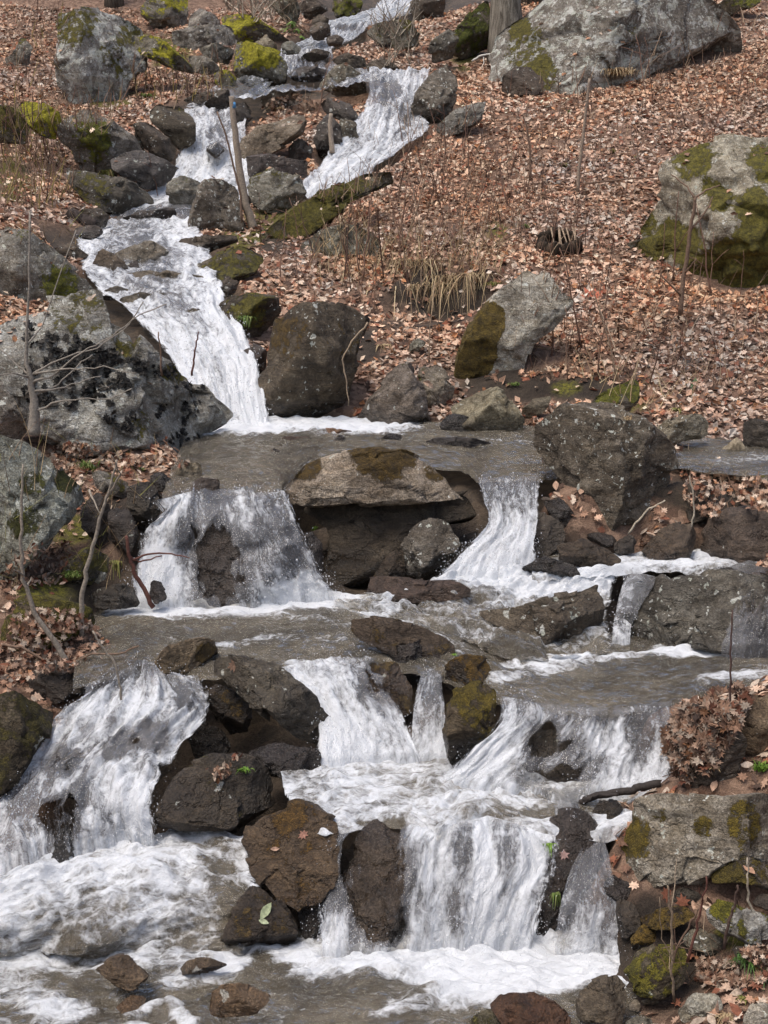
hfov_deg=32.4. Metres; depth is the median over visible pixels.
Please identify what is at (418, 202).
weed stem
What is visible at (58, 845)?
rock
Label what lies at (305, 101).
weed stem
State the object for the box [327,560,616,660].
rapids
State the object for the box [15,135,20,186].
weed stem
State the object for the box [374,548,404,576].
rock
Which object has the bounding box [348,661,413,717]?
rock
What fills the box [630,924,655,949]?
stone
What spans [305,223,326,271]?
weed stem
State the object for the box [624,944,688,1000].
rock
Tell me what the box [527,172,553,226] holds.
weed stem
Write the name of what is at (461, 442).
rock
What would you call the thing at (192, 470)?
stone
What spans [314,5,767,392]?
fallen leaves
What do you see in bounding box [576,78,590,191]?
sapling
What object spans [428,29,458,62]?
stone
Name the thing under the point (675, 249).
weed stem
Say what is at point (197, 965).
rock
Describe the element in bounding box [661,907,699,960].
bare stem
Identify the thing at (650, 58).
weed stem
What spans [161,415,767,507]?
pool
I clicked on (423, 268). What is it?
weed stem
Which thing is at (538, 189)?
fallen twigs
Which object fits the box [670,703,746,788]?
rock
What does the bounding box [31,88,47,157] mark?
weed stem
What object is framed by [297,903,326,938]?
stone
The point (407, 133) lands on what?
weed stem
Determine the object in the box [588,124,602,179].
weed stem
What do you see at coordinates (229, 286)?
stone
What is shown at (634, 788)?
broken branch
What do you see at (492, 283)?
grass tuft
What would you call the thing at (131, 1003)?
stone
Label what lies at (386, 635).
rock
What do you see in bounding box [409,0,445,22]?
stone
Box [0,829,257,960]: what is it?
churning water
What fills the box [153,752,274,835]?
boulder
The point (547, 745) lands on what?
boulder
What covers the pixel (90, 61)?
rock
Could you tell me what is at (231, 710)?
rock
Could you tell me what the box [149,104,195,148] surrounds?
rock
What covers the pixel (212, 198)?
rock
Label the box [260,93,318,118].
leaf pile
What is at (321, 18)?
stone
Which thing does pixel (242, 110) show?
stone
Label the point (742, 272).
weed stem
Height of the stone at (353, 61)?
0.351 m
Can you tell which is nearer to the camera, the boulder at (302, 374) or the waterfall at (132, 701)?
the waterfall at (132, 701)
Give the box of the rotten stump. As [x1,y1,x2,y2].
[535,226,582,256]
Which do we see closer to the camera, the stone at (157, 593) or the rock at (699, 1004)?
the rock at (699, 1004)
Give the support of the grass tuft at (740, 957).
on the ground
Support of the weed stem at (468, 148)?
on the ground
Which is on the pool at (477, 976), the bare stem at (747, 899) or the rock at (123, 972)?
the rock at (123, 972)
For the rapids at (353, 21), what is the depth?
31.09 m
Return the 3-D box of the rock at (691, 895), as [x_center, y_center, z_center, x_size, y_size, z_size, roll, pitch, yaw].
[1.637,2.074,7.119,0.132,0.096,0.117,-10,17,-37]
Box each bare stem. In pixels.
[14,464,68,663]
[78,455,120,637]
[659,859,676,1002]
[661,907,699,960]
[686,876,707,962]
[722,885,738,949]
[746,857,754,910]
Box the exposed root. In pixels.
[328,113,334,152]
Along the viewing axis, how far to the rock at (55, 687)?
8.89 m
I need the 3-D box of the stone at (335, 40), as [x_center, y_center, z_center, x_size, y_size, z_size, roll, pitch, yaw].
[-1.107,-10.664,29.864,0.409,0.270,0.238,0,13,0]
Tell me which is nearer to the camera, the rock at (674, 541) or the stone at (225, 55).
the rock at (674, 541)
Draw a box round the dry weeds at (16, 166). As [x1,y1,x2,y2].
[0,3,236,213]
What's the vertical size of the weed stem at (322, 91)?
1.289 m
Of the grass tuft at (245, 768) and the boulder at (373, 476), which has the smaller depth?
the grass tuft at (245, 768)
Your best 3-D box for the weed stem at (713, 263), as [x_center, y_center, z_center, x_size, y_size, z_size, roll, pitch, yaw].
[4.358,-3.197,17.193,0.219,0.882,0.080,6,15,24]
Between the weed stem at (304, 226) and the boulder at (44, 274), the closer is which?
the boulder at (44, 274)
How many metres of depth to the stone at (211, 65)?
27.56 m
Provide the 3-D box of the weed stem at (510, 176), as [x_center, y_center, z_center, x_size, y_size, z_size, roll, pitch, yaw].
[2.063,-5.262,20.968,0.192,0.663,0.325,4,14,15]
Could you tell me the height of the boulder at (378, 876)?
0.735 m
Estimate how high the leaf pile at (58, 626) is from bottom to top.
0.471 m
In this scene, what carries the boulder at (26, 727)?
on the ground
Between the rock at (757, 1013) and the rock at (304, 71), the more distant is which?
the rock at (304, 71)
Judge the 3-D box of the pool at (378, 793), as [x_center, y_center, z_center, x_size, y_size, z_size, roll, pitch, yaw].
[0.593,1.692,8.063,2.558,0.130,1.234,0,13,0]
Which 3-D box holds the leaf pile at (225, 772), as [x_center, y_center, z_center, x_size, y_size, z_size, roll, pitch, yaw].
[-0.946,1.550,7.976,0.257,0.166,0.119,-9,16,-33]
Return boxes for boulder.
[0,226,93,302]
[0,290,232,459]
[0,435,84,579]
[0,691,52,794]
[40,917,140,958]
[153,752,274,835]
[191,501,324,615]
[214,654,328,745]
[241,798,339,911]
[258,301,369,417]
[266,172,393,239]
[282,446,462,507]
[302,491,475,587]
[336,819,435,949]
[367,576,470,606]
[447,822,520,872]
[454,270,573,378]
[478,585,604,653]
[488,0,741,94]
[508,729,600,804]
[530,807,603,935]
[532,402,678,530]
[617,569,767,656]
[621,793,767,887]
[627,133,767,287]
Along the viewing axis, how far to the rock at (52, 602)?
9.30 m
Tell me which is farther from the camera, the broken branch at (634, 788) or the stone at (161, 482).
the stone at (161, 482)
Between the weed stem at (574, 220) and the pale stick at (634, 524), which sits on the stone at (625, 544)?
the pale stick at (634, 524)
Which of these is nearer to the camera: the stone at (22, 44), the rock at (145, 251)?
the rock at (145, 251)
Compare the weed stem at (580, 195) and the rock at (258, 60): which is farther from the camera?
the rock at (258, 60)
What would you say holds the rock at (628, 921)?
on the ground
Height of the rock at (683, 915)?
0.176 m
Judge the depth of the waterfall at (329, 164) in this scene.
23.66 m
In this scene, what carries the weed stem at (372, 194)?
on the ground
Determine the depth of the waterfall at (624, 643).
9.61 m
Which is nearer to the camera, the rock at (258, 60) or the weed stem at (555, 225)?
the weed stem at (555, 225)
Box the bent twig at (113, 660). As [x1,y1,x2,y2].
[92,630,121,699]
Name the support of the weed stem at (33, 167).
on the ground
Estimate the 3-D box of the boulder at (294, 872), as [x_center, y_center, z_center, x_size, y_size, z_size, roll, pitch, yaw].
[-0.541,1.998,7.559,0.593,0.599,0.606,0,13,0]
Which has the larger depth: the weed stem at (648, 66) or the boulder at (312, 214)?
the weed stem at (648, 66)
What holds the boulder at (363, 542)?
on the ground
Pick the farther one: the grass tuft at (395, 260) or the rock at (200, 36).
the rock at (200, 36)
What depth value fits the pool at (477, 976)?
7.03 m
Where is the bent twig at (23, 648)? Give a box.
[1,643,138,663]
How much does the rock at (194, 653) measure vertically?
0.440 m
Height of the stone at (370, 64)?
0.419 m
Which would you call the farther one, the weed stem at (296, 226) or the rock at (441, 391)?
the weed stem at (296, 226)
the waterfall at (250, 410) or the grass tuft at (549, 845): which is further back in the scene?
the waterfall at (250, 410)
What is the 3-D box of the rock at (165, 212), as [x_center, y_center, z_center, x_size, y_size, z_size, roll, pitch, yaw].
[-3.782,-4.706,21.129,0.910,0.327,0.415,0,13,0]
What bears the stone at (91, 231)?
in the waterfall at (250, 410)
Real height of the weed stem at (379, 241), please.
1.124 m
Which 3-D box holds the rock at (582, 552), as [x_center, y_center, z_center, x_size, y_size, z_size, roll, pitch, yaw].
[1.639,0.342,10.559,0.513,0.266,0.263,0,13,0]
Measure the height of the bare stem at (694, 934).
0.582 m
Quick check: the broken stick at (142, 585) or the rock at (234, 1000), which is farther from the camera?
the broken stick at (142, 585)
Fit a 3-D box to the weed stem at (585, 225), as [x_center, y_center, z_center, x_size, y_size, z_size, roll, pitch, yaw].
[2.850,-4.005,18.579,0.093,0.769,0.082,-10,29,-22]
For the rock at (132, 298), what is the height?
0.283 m
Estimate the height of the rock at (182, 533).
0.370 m
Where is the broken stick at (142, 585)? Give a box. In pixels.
[125,535,189,608]
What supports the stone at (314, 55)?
in the rapids at (353, 21)
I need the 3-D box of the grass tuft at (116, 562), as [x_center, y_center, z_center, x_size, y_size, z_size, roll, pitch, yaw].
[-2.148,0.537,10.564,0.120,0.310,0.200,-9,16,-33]
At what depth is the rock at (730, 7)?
30.87 m
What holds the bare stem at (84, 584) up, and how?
on the rock at (52, 602)
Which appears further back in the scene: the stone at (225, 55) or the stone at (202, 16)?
the stone at (202, 16)
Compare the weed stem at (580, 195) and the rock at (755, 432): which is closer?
the rock at (755, 432)
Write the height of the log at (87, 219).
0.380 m
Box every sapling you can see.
[229,96,256,228]
[522,113,530,180]
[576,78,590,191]
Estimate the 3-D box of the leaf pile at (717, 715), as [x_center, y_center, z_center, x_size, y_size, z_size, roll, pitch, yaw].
[2.070,1.194,8.305,0.584,0.644,2.008,5,14,19]
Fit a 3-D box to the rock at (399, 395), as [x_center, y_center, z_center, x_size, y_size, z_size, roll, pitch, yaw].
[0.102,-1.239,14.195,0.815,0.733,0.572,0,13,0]
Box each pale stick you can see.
[628,500,664,533]
[689,476,694,526]
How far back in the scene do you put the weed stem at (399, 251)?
17.96 m
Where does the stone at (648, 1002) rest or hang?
on the ground
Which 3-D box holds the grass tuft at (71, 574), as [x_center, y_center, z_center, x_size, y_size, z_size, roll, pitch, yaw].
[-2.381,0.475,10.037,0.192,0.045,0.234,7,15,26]
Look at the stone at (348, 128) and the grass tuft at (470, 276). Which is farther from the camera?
the stone at (348, 128)
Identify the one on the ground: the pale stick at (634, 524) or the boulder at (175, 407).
the boulder at (175, 407)
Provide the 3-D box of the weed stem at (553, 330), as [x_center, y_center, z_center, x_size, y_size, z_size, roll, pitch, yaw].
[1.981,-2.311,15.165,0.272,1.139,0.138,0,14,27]
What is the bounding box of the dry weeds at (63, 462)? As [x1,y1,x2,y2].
[0,207,158,605]
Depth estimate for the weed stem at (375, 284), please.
17.02 m
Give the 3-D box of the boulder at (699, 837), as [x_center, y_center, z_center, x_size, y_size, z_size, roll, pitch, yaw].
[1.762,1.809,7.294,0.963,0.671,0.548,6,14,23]
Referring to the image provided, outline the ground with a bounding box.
[0,0,767,1023]
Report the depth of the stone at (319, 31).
30.67 m
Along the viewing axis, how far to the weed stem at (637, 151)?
21.82 m
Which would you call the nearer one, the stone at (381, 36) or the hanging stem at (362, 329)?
the hanging stem at (362, 329)
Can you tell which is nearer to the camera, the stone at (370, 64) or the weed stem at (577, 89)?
the weed stem at (577, 89)
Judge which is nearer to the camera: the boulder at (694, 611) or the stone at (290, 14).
the boulder at (694, 611)
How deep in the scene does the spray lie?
8.51 m
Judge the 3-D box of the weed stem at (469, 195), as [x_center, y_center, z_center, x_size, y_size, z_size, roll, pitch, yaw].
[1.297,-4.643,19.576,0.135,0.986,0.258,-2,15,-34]
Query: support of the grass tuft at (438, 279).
on the ground
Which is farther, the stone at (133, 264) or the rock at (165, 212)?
the rock at (165, 212)
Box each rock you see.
[0,379,27,439]
[0,594,94,653]
[19,101,61,139]
[27,661,90,704]
[50,827,78,862]
[54,6,147,103]
[54,417,66,428]
[55,757,92,799]
[57,109,141,174]
[58,547,109,586]
[66,169,155,215]
[80,493,109,548]
[91,584,139,609]
[96,953,148,990]
[108,508,138,552]
[110,150,178,189]
[115,240,178,271]
[119,270,210,289]
[119,292,183,313]
[121,208,176,227]
[126,481,160,532]
[131,35,193,73]
[133,122,176,161]
[140,0,188,28]
[140,637,217,707]
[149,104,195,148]
[157,319,182,331]
[171,506,193,550]
[172,23,236,49]
[174,234,237,253]
[178,957,226,974]
[184,89,229,112]
[185,721,230,758]
[188,178,245,232]
[194,246,262,283]
[202,684,251,734]
[209,292,280,337]
[210,983,270,1017]
[221,13,288,42]
[221,886,298,956]
[233,41,287,90]
[240,114,306,158]
[246,153,307,177]
[247,167,306,214]
[248,742,321,779]
[260,89,298,112]
[289,66,325,82]
[301,224,380,258]
[313,114,342,158]
[315,428,351,437]
[319,62,366,95]
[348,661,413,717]
[351,615,454,667]
[358,362,430,427]
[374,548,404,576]
[386,639,423,665]
[400,518,460,579]
[411,63,457,126]
[418,365,454,407]
[419,436,490,449]
[436,102,485,136]
[442,680,496,767]
[444,654,491,690]
[451,386,524,437]
[454,1,489,59]
[467,1009,500,1023]
[483,636,551,671]
[490,991,570,1023]
[501,66,544,96]
[522,556,579,576]
[527,512,565,556]
[556,538,620,566]
[575,974,626,1023]
[591,379,639,411]
[616,899,640,939]
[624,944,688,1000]
[640,906,696,930]
[642,522,696,564]
[657,414,708,444]
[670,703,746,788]
[672,887,701,903]
[678,992,722,1023]
[683,928,722,956]
[684,483,729,525]
[700,505,767,566]
[706,899,767,944]
[711,855,767,890]
[718,0,760,14]
[731,945,761,964]
[741,695,767,756]
[742,475,767,491]
[743,419,767,448]
[743,1002,767,1023]
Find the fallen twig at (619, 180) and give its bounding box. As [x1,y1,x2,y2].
[585,176,658,184]
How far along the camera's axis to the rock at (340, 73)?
26.50 m
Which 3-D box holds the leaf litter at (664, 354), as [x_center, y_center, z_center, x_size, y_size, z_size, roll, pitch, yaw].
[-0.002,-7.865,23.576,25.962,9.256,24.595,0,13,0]
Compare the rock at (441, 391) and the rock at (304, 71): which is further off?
the rock at (304, 71)
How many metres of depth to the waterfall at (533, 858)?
7.27 m
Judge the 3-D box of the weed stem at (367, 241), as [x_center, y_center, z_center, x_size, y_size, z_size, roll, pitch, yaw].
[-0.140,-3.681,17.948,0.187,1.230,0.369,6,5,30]
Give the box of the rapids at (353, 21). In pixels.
[188,0,420,107]
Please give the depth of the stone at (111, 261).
17.55 m
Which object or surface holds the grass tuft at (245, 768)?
on the boulder at (196, 797)
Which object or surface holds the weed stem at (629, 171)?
on the ground
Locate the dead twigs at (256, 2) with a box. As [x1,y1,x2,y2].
[223,0,428,68]
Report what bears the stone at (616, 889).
on the ground
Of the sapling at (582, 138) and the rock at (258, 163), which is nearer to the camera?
the sapling at (582, 138)
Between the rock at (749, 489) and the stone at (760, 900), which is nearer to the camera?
the stone at (760, 900)
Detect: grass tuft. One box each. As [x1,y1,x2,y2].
[53,570,80,577]
[69,459,102,471]
[99,170,113,175]
[110,560,121,579]
[129,92,157,96]
[231,316,252,327]
[237,766,255,772]
[360,284,445,317]
[362,258,437,280]
[376,344,391,352]
[384,258,454,284]
[412,281,459,318]
[422,274,461,315]
[434,272,511,314]
[483,281,507,286]
[543,843,556,855]
[549,891,561,906]
[600,67,649,77]
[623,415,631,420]
[708,1011,736,1023]
[728,952,765,977]
[735,995,747,1004]
[751,760,767,771]
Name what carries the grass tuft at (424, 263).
on the ground
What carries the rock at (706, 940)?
on the ground
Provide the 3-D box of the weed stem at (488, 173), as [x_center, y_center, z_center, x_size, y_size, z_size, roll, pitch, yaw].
[1.767,-5.211,20.730,0.513,1.202,0.310,13,-5,-33]
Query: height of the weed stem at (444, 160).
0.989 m
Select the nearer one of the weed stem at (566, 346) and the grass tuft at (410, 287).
the weed stem at (566, 346)
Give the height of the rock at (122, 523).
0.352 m
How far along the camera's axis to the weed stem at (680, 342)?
14.77 m
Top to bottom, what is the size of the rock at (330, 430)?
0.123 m
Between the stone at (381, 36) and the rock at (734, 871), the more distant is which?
the stone at (381, 36)
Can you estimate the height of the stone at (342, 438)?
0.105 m
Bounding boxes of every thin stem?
[158,332,162,375]
[191,332,198,375]
[217,111,242,222]
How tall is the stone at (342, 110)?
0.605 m
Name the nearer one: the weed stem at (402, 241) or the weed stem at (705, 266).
the weed stem at (705, 266)
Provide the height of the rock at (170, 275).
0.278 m
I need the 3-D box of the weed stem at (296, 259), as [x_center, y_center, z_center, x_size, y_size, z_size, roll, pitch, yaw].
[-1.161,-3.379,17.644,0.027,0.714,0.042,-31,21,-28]
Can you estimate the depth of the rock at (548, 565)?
10.34 m
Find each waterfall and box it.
[0,659,208,877]
[76,215,267,436]
[111,105,249,225]
[132,487,334,619]
[284,656,421,783]
[303,66,429,197]
[319,816,556,975]
[411,669,447,775]
[436,696,670,815]
[448,475,539,593]
[555,836,618,955]
[611,574,654,652]
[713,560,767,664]
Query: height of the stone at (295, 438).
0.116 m
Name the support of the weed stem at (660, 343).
on the ground
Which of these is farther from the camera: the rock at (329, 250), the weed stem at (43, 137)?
the weed stem at (43, 137)
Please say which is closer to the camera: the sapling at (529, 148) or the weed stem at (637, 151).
the sapling at (529, 148)
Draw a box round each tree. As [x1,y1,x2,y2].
[0,211,166,435]
[104,0,123,7]
[487,0,521,61]
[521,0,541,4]
[659,174,719,314]
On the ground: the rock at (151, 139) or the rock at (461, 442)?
the rock at (151, 139)
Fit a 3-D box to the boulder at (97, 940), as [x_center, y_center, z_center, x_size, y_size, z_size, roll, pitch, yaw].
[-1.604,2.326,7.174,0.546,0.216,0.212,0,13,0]
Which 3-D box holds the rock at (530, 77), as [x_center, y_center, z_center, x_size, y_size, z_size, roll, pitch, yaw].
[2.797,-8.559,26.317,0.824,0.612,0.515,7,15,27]
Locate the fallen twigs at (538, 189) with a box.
[6,17,767,391]
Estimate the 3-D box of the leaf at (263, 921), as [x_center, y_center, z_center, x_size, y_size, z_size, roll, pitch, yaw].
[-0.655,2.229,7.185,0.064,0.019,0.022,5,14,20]
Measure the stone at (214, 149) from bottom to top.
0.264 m
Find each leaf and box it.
[227,659,235,671]
[259,919,268,923]
[260,903,270,919]
[298,830,307,838]
[560,849,569,859]
[581,287,602,297]
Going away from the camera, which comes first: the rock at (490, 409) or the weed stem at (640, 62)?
the rock at (490, 409)
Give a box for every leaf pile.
[0,539,71,589]
[0,606,114,685]
[47,439,192,469]
[205,751,242,783]
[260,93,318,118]
[659,680,762,784]
[679,449,767,517]
[694,939,767,991]
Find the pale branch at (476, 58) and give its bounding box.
[471,53,489,64]
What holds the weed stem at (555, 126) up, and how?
on the ground
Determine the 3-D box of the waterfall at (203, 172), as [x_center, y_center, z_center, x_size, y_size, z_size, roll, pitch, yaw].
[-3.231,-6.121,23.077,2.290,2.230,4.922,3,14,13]
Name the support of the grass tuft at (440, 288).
on the ground
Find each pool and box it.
[0,923,647,1023]
[73,590,767,719]
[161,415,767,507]
[280,744,638,844]
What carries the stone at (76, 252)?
on the ground
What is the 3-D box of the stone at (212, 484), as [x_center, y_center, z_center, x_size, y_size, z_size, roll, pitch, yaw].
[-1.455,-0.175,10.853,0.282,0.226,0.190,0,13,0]
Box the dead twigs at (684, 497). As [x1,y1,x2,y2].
[0,335,767,983]
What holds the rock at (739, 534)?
on the ground
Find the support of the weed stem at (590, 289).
on the ground
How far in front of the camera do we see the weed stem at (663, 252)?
17.50 m
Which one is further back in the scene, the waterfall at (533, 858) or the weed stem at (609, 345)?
the weed stem at (609, 345)
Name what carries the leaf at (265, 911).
on the rock at (245, 925)
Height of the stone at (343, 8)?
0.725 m
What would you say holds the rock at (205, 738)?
on the ground
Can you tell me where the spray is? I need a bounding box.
[0,210,673,977]
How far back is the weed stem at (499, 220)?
18.72 m
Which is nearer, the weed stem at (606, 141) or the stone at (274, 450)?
the stone at (274, 450)
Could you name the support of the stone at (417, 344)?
on the ground
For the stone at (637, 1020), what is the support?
on the ground
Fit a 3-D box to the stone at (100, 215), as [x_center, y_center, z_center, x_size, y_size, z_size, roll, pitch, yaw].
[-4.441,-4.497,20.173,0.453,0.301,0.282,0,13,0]
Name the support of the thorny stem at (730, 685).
on the ground
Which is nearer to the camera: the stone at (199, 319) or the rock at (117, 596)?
the rock at (117, 596)
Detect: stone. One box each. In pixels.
[0,105,28,144]
[5,38,32,65]
[55,242,87,260]
[73,225,102,238]
[80,208,108,227]
[92,249,128,277]
[92,470,128,497]
[94,571,106,583]
[103,286,128,300]
[111,729,129,747]
[116,995,145,1016]
[126,261,140,272]
[149,472,173,491]
[149,580,166,603]
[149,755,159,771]
[165,176,199,214]
[171,462,202,482]
[176,308,205,327]
[188,9,220,26]
[189,55,220,74]
[190,477,224,502]
[199,42,233,63]
[206,143,223,157]
[214,69,236,85]
[220,276,238,296]
[235,101,251,127]
[243,343,266,373]
[254,34,276,48]
[271,0,299,21]
[271,448,279,455]
[278,436,311,445]
[281,41,300,54]
[288,139,312,159]
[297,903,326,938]
[298,0,327,19]
[302,49,329,61]
[309,21,330,40]
[311,14,328,23]
[321,98,358,120]
[326,35,343,46]
[332,0,362,18]
[333,53,366,67]
[333,435,345,444]
[339,118,358,151]
[366,60,391,73]
[367,22,390,44]
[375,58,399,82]
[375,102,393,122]
[381,433,401,443]
[390,19,419,49]
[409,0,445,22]
[409,338,425,352]
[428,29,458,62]
[440,413,470,434]
[521,396,550,418]
[543,498,574,526]
[587,532,615,547]
[592,799,622,818]
[603,875,630,904]
[613,535,636,554]
[626,1016,652,1023]
[629,999,640,1012]
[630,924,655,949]
[641,999,658,1004]
[752,894,767,910]
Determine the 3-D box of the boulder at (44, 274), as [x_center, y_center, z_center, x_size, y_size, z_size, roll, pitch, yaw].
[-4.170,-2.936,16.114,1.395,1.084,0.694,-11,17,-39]
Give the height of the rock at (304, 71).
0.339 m
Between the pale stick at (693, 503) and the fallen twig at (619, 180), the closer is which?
the pale stick at (693, 503)
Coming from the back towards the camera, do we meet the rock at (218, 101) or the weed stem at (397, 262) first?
the rock at (218, 101)
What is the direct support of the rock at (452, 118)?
on the ground
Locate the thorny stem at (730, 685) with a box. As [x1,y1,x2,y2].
[729,610,732,703]
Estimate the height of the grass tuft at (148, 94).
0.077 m
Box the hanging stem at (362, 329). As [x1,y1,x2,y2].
[342,322,367,405]
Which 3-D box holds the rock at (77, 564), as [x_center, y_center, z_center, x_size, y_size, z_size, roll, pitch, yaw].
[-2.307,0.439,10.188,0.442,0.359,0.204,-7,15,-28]
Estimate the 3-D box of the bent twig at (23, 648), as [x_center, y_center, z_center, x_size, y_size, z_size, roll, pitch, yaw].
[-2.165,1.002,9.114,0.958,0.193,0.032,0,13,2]
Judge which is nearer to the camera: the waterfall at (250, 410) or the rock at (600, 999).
the rock at (600, 999)
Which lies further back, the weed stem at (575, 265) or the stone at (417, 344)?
the weed stem at (575, 265)
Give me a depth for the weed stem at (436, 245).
18.00 m
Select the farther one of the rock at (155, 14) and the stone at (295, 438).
the rock at (155, 14)
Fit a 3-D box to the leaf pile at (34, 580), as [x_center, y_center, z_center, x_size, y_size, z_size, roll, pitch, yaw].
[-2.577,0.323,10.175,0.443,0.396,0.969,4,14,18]
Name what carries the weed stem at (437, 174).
on the ground
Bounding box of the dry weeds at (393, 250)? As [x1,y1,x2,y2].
[297,204,704,413]
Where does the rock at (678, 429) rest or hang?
on the ground
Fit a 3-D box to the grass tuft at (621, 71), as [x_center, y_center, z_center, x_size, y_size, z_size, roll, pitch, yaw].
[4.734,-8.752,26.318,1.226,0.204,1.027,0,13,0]
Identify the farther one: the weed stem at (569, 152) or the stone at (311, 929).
the weed stem at (569, 152)
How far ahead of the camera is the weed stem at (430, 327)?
15.56 m
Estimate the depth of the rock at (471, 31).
28.77 m
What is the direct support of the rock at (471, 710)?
in the pool at (378, 793)
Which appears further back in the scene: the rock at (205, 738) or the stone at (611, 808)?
the rock at (205, 738)
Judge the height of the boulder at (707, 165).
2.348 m
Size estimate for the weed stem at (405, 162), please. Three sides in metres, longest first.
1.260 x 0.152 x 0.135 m
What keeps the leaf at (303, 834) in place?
on the boulder at (294, 872)
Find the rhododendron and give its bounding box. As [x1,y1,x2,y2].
[281,15,310,38]
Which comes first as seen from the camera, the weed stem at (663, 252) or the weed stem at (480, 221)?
the weed stem at (663, 252)
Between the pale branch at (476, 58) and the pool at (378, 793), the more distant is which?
the pale branch at (476, 58)
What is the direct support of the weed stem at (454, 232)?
on the ground
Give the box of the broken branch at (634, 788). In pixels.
[539,780,660,824]
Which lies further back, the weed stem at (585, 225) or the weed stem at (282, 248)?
the weed stem at (585, 225)
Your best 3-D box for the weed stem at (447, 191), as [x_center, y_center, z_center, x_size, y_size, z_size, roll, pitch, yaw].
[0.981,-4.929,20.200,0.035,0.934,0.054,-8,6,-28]
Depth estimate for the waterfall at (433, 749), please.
8.49 m
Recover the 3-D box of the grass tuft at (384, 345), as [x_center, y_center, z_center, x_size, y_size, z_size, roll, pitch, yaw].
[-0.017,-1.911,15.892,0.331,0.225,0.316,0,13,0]
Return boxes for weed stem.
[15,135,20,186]
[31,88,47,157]
[33,144,39,187]
[46,138,52,200]
[270,209,286,276]
[276,198,305,258]
[288,234,304,278]
[293,237,299,296]
[296,196,312,252]
[304,85,308,117]
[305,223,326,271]
[316,56,331,118]
[338,198,370,276]
[340,234,350,290]
[351,189,373,272]
[359,221,361,264]
[362,196,387,280]
[366,161,378,222]
[369,208,371,255]
[370,200,383,278]
[374,256,376,313]
[387,90,402,140]
[387,196,406,281]
[393,235,400,283]
[395,165,410,244]
[396,130,417,200]
[396,205,407,279]
[404,103,412,163]
[406,161,430,241]
[416,132,421,174]
[420,241,432,293]
[423,282,444,362]
[426,156,442,214]
[427,206,452,281]
[428,104,439,144]
[433,105,446,158]
[434,152,438,200]
[441,128,449,186]
[446,159,450,217]
[450,204,461,256]
[452,86,482,139]
[462,166,478,223]
[463,94,474,155]
[464,126,468,175]
[472,193,487,247]
[474,145,519,209]
[487,132,507,205]
[489,189,506,247]
[496,206,512,254]
[507,161,518,198]
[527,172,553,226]
[546,248,581,348]
[549,200,570,256]
[549,261,553,355]
[550,95,562,150]
[558,127,570,175]
[561,237,581,290]
[562,137,573,171]
[565,306,567,380]
[569,160,584,226]
[571,199,577,240]
[576,70,585,108]
[579,268,595,309]
[583,277,618,383]
[585,203,590,247]
[585,280,609,378]
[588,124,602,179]
[598,122,616,165]
[618,296,662,375]
[620,34,647,93]
[624,149,643,196]
[629,286,647,332]
[634,37,652,95]
[636,127,643,170]
[641,31,661,83]
[649,308,686,383]
[659,223,664,284]
[672,191,687,279]
[675,309,691,368]
[690,203,711,295]
[696,82,712,141]
[709,232,728,295]
[713,75,728,133]
[734,250,743,296]
[737,47,748,97]
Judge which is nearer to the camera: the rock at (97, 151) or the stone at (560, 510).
the stone at (560, 510)
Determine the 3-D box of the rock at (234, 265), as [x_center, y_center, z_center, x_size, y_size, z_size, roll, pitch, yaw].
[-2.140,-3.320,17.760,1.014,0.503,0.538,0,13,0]
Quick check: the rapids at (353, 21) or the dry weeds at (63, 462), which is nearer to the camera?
the dry weeds at (63, 462)
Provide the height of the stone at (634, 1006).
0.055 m
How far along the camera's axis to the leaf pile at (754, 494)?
11.36 m
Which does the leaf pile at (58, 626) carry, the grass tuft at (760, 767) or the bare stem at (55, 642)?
the bare stem at (55, 642)
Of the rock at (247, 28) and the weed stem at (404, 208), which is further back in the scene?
the rock at (247, 28)
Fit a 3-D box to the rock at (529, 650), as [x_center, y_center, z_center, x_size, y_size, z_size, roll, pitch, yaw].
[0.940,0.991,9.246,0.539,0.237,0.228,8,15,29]
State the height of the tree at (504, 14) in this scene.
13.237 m
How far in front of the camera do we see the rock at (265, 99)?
25.58 m
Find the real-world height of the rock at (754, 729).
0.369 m
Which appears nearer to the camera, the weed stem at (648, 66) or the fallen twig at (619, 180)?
the fallen twig at (619, 180)
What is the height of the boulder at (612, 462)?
1.142 m
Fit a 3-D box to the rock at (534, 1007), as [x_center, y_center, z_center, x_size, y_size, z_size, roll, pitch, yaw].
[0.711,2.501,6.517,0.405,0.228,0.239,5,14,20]
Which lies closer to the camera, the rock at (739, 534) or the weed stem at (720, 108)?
the rock at (739, 534)
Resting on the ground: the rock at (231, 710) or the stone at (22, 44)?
the stone at (22, 44)
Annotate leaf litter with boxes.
[0,0,767,443]
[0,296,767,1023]
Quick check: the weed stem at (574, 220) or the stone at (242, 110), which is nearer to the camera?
the weed stem at (574, 220)

